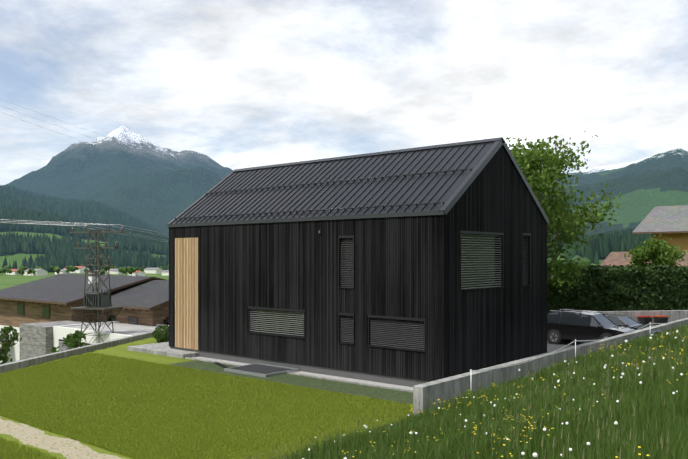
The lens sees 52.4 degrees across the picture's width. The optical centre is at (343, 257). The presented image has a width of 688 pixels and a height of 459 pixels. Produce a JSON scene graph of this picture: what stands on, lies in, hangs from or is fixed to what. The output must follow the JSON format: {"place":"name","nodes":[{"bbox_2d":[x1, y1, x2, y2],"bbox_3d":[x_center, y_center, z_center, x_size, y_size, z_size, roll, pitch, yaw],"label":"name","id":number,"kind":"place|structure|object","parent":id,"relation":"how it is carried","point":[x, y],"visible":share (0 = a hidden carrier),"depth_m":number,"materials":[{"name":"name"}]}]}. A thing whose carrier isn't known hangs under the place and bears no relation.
{"place":"outdoors","nodes":[
{"label":"outdoors","id":0,"kind":"place"},
{"bbox_2d":[0,224,165,271],"bbox_3d":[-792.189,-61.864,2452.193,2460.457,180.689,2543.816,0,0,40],"label":"hill","id":1,"kind":"structure","parent":0,"point":[18,257],"depth_m":1554.35,"materials":[{"name":"green plant"}]},
{"bbox_2d":[0,206,168,270],"bbox_3d":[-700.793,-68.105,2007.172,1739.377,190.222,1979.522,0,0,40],"label":"forest","id":2,"kind":"object","parent":1,"relation":"on","point":[62,253],"visible":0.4,"depth_m":1632.79,"materials":[{"name":"green plant"}]},
{"bbox_2d":[53,321,168,351],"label":"garage flat roof","id":3,"kind":"structure","parent":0,"point":[121,330],"depth_m":49.54,"materials":[{"name":"white concrete"}]},
{"bbox_2d":[1,126,232,235],"bbox_3d":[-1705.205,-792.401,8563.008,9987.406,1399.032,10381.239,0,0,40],"label":"mountain","id":4,"kind":"structure","parent":0,"point":[158,196],"depth_m":5820.59,"materials":[{"name":"stone"}]},
{"bbox_2d":[224,363,299,376],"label":"slab","id":5,"kind":"structure","parent":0,"point":[262,370],"depth_m":28.87,"materials":[{"name":"grey concrete"}]},
{"bbox_2d":[0,271,608,458],"bbox_3d":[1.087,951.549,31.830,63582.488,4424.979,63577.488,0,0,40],"label":"ground sheet","id":6,"kind":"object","parent":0,"point":[57,445],"visible":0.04,"depth_m":19.10,"materials":[{"name":"green plant"}]},
{"bbox_2d":[0,325,21,364],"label":"young tree","id":7,"kind":"object","parent":6,"relation":"on","point":[7,345],"visible":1,"depth_m":48.17,"materials":[{"name":"green plant"}]},
{"bbox_2d":[6,269,23,274],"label":"village house","id":8,"kind":"structure","parent":6,"relation":"on","point":[14,271],"depth_m":1194.93,"materials":[{"name":"white"}]},
{"bbox_2d":[0,436,60,458],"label":"grass","id":9,"kind":"structure","parent":6,"relation":"on","point":[14,451],"depth_m":16.61,"materials":[{"name":"green plant"}]},
{"bbox_2d":[24,269,47,275],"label":"village house","id":10,"kind":"structure","parent":6,"relation":"on","point":[40,272],"depth_m":1141.94,"materials":[{"name":"white"}]},
{"bbox_2d":[20,320,86,359],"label":"chalet stone block","id":11,"kind":"structure","parent":6,"relation":"on","point":[36,340],"depth_m":51.59,"materials":[{"name":"grey stone"}]},
{"bbox_2d":[55,269,69,274],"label":"village house","id":12,"kind":"structure","parent":6,"relation":"on","point":[62,271],"depth_m":1195.81,"materials":[{"name":"white"}]},
{"bbox_2d":[50,329,86,352],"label":"bush","id":13,"kind":"object","parent":6,"relation":"on","point":[73,340],"visible":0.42,"depth_m":43.27,"materials":[{"name":"green plant"}]},
{"bbox_2d":[63,266,89,272],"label":"village house","id":14,"kind":"structure","parent":6,"relation":"on","point":[81,269],"depth_m":1335.20,"materials":[{"name":"white"}]},
{"bbox_2d":[0,271,165,362],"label":"chalet","id":15,"kind":"object","parent":6,"relation":"on","point":[53,298],"visible":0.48,"depth_m":60.50,"materials":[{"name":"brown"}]},
{"bbox_2d":[96,280,168,325],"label":"barn","id":16,"kind":"structure","parent":15,"relation":"attached to","point":[146,303],"depth_m":53.90,"materials":[{"name":"grey metal"}]},
{"bbox_2d":[0,329,168,372],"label":"terrace retaining wall","id":17,"kind":"structure","parent":6,"relation":"on","point":[7,367],"depth_m":33.62,"materials":[{"name":"concrete"}]},
{"bbox_2d":[69,225,125,344],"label":"transmission tower","id":18,"kind":"structure","parent":6,"relation":"on","point":[96,300],"depth_m":46.11,"materials":[{"name":"grey metal"}]},
{"bbox_2d":[0,100,226,241],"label":"power lines","id":19,"kind":"object","parent":18,"relation":"attached to","point":[90,223],"visible":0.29,"depth_m":48.03,"materials":[{"name":"silver metal"}]},
{"bbox_2d":[107,269,122,273],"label":"village house","id":20,"kind":"structure","parent":6,"relation":"on","point":[113,271],"depth_m":1245.92,"materials":[{"name":"white"}]},
{"bbox_2d":[127,271,144,275],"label":"village house","id":21,"kind":"structure","parent":6,"relation":"on","point":[139,273],"depth_m":1094.87,"materials":[{"name":"white"}]},
{"bbox_2d":[144,268,162,273],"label":"village house","id":22,"kind":"structure","parent":6,"relation":"on","point":[154,270],"depth_m":1292.54,"materials":[{"name":"white"}]},
{"bbox_2d":[152,325,168,342],"bbox_3d":[-10.044,4.263,38.946,1.225,1.090,1.296,0,0,40],"label":"box ball shrub","id":23,"kind":"object","parent":6,"relation":"on","point":[162,337],"visible":0.75,"depth_m":38.68,"materials":[{"name":"green plant"}]},
{"bbox_2d":[127,342,198,358],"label":"entrance slab","id":24,"kind":"structure","parent":6,"relation":"on","point":[163,349],"depth_m":34.36,"materials":[{"name":"concrete"}]},
{"bbox_2d":[162,270,168,275],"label":"village house","id":25,"kind":"structure","parent":6,"relation":"on","point":[165,272],"depth_m":1150.41,"materials":[{"name":"white"}]},
{"bbox_2d":[0,352,414,458],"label":"lawn turf blades","id":26,"kind":"object","parent":6,"relation":"on","point":[106,391],"visible":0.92,"depth_m":21.63,"materials":[{"name":"green plant"}]},
{"bbox_2d":[168,360,412,403],"bbox_3d":[-2.223,4.725,27.102,13.400,0.001,2.000,0,0,40],"label":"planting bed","id":27,"kind":"object","parent":6,"relation":"on","point":[398,396],"visible":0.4,"depth_m":25.98,"materials":[{"name":"green plant"}]},
{"bbox_2d":[214,362,228,367],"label":"step","id":28,"kind":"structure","parent":27,"relation":"on","point":[220,364],"depth_m":30.43,"materials":[{"name":"black concrete"}]},
{"bbox_2d":[185,357,412,391],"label":"gravel kerb","id":29,"kind":"structure","parent":6,"relation":"on","point":[315,376],"depth_m":26.95,"materials":[{"name":"gravel"}]},
{"bbox_2d":[170,347,428,386],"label":"house plinth","id":30,"kind":"structure","parent":6,"relation":"on","point":[351,374],"depth_m":28.38,"materials":[{"name":"grey concrete"}]},
{"bbox_2d":[0,251,601,275],"bbox_3d":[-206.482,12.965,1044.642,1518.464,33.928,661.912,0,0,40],"label":"valley trees","id":31,"kind":"object","parent":6,"relation":"on","point":[70,268],"visible":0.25,"depth_m":1136.86,"materials":[{"name":"green plant"}]},
{"bbox_2d":[191,356,412,389],"bbox_3d":[-2.834,4.723,29.409,17.300,0.001,0.750,0,0,40],"label":"gravel strip","id":32,"kind":"object","parent":6,"relation":"on","point":[336,377],"depth_m":27.49,"materials":[{"name":"grey gravel"}]},
{"bbox_2d":[169,146,546,381],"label":"house wall","id":33,"kind":"structure","parent":6,"relation":"on","point":[407,266],"depth_m":28.02,"materials":[{"name":"black wood"}]},
{"bbox_2d":[175,238,198,349],"bbox_3d":[-7.626,1.734,33.888,1.754,5.350,0.060,0,0,40],"label":"house slat panel","id":34,"kind":"object","parent":33,"relation":"attached to","point":[187,293],"visible":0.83,"depth_m":33.80,"materials":[{"name":"beige wood"}]},
{"bbox_2d":[170,142,493,224],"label":"house roof","id":35,"kind":"structure","parent":33,"relation":"on","point":[413,190],"depth_m":30.07,"materials":[{"name":"black metal"}]},
{"bbox_2d":[167,137,548,226],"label":"roof trim","id":36,"kind":"structure","parent":35,"relation":"attached to","point":[461,189],"depth_m":28.96,"materials":[{"name":"black metal"}]},
{"bbox_2d":[249,234,501,335],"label":"window blinds","id":37,"kind":"object","parent":33,"relation":"attached to","point":[461,286],"visible":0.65,"depth_m":27.47,"materials":[{"name":"grey metal"}]},
{"bbox_2d":[247,231,531,351],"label":"window frames","id":38,"kind":"structure","parent":33,"relation":"attached to","point":[501,258],"depth_m":27.66,"materials":[{"name":"black metal"}]},
{"bbox_2d":[252,234,525,349],"bbox_3d":[1.583,1.184,27.983,12.026,4.410,5.263,0,0,6],"label":"window glass","id":39,"kind":"object","parent":38,"relation":"in","point":[286,314],"visible":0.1,"depth_m":27.50,"materials":[{"name":"black glass"}]},
{"bbox_2d":[340,236,528,349],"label":"window blinds","id":40,"kind":"object","parent":33,"relation":"on","point":[402,330],"visible":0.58,"depth_m":26.52,"materials":[{"name":"grey metal"}]},
{"bbox_2d":[246,326,687,458],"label":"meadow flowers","id":41,"kind":"object","parent":6,"relation":"on","point":[535,455],"visible":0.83,"depth_m":12.78,"materials":[{"name":"green plant"}]},
{"bbox_2d":[261,323,687,458],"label":"meadow grass","id":42,"kind":"structure","parent":6,"relation":"on","point":[650,406],"depth_m":13.20,"materials":[{"name":"green plant"}]},
{"bbox_2d":[413,318,687,414],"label":"retaining wall","id":43,"kind":"structure","parent":6,"relation":"on","point":[441,387],"depth_m":24.53,"materials":[{"name":"concrete"}]},
{"bbox_2d":[506,130,622,293],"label":"tall tree","id":44,"kind":"object","parent":6,"relation":"on","point":[545,167],"visible":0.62,"depth_m":48.59,"materials":[{"name":"green plant"}]},
{"bbox_2d":[470,319,686,390],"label":"tape fence","id":45,"kind":"object","parent":6,"relation":"on","point":[650,323],"visible":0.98,"depth_m":28.47,"materials":[{"name":"white plastic"}]},
{"bbox_2d":[547,263,687,312],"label":"hedge","id":46,"kind":"object","parent":6,"relation":"on","point":[656,287],"visible":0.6,"depth_m":55.22,"materials":[{"name":"green plant"}]},
{"bbox_2d":[600,251,687,267],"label":"house roof","id":47,"kind":"structure","parent":6,"relation":"on","point":[614,258],"depth_m":65.61,"materials":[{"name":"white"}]},
{"bbox_2d":[623,234,686,267],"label":"bush","id":48,"kind":"object","parent":6,"relation":"on","point":[654,252],"visible":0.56,"depth_m":58.81,"materials":[{"name":"green plant"}]},
{"bbox_2d":[632,205,687,250],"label":"yellow chalet","id":49,"kind":"object","parent":6,"relation":"on","point":[667,222],"visible":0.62,"depth_m":74.30,"materials":[{"name":"brown"}]},
{"bbox_2d":[0,0,687,184],"label":"sky","id":50,"kind":"structure","parent":0,"point":[239,84],"materials":[{"name":"white"}]},
{"bbox_2d":[367,315,367,344],"bbox_3d":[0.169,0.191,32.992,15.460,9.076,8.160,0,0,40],"label":"batten","id":51,"kind":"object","parent":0,"point":[367,329],"depth_m":27.05,"materials":[{"name":"black wood"}]},
{"bbox_2d":[547,340,591,351],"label":"parking asphalt","id":52,"kind":"structure","parent":0,"point":[552,347],"depth_m":37.91,"materials":[{"name":"grey asphalt"}]},
{"bbox_2d":[547,309,633,343],"bbox_3d":[13.163,3.864,37.823,4.710,1.888,2.240,0,0,40],"label":"car","id":53,"kind":"object","parent":52,"relation":"on","point":[568,325],"visible":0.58,"depth_m":37.39,"materials":[{"name":"black paint"}]},
{"bbox_2d":[603,314,660,334],"bbox_3d":[15.274,4.033,39.642,4.710,1.532,2.240,0,0,40],"label":"car","id":54,"kind":"object","parent":52,"relation":"on","point":[623,321],"visible":0.19,"depth_m":38.84,"materials":[{"name":"black paint"}]},
{"bbox_2d":[591,310,687,325],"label":"parking wall","id":55,"kind":"structure","parent":52,"relation":"on","point":[674,315],"depth_m":44.69,"materials":[{"name":"concrete"}]},
{"bbox_2d":[637,316,652,325],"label":"wheelie bin","id":56,"kind":"object","parent":52,"relation":"on","point":[644,320],"visible":0.6,"depth_m":43.78,"materials":[{"name":"black plastic"}]},
{"bbox_2d":[653,316,668,325],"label":"wheelie bin","id":57,"kind":"object","parent":52,"relation":"on","point":[660,319],"visible":0.46,"depth_m":43.98,"materials":[{"name":"black plastic"}]},
{"bbox_2d":[535,147,687,236],"bbox_3d":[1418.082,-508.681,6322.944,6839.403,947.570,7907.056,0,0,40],"label":"mountain","id":58,"kind":"structure","parent":0,"point":[645,187],"depth_m":2958.24,"materials":[{"name":"green plant"}]},
{"bbox_3d":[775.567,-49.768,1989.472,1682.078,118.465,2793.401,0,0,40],"label":"hill","id":59,"kind":"structure","parent":0,"visible":0},
{"bbox_2d":[547,226,651,264],"bbox_3d":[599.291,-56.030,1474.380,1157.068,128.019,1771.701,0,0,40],"label":"forest","id":60,"kind":"object","parent":59,"relation":"on","point":[597,247],"visible":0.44,"depth_m":778.00,"materials":[{"name":"green plant"}]},
{"bbox_3d":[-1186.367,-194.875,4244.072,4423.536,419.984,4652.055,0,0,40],"label":"mountain","id":61,"kind":"structure","parent":0,"visible":0},
{"bbox_2d":[0,184,167,237],"bbox_3d":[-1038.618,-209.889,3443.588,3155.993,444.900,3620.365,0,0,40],"label":"forest","id":62,"kind":"object","parent":61,"relation":"on","point":[99,215],"visible":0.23,"depth_m":3549.97,"materials":[{"name":"green plant"}]}
]}

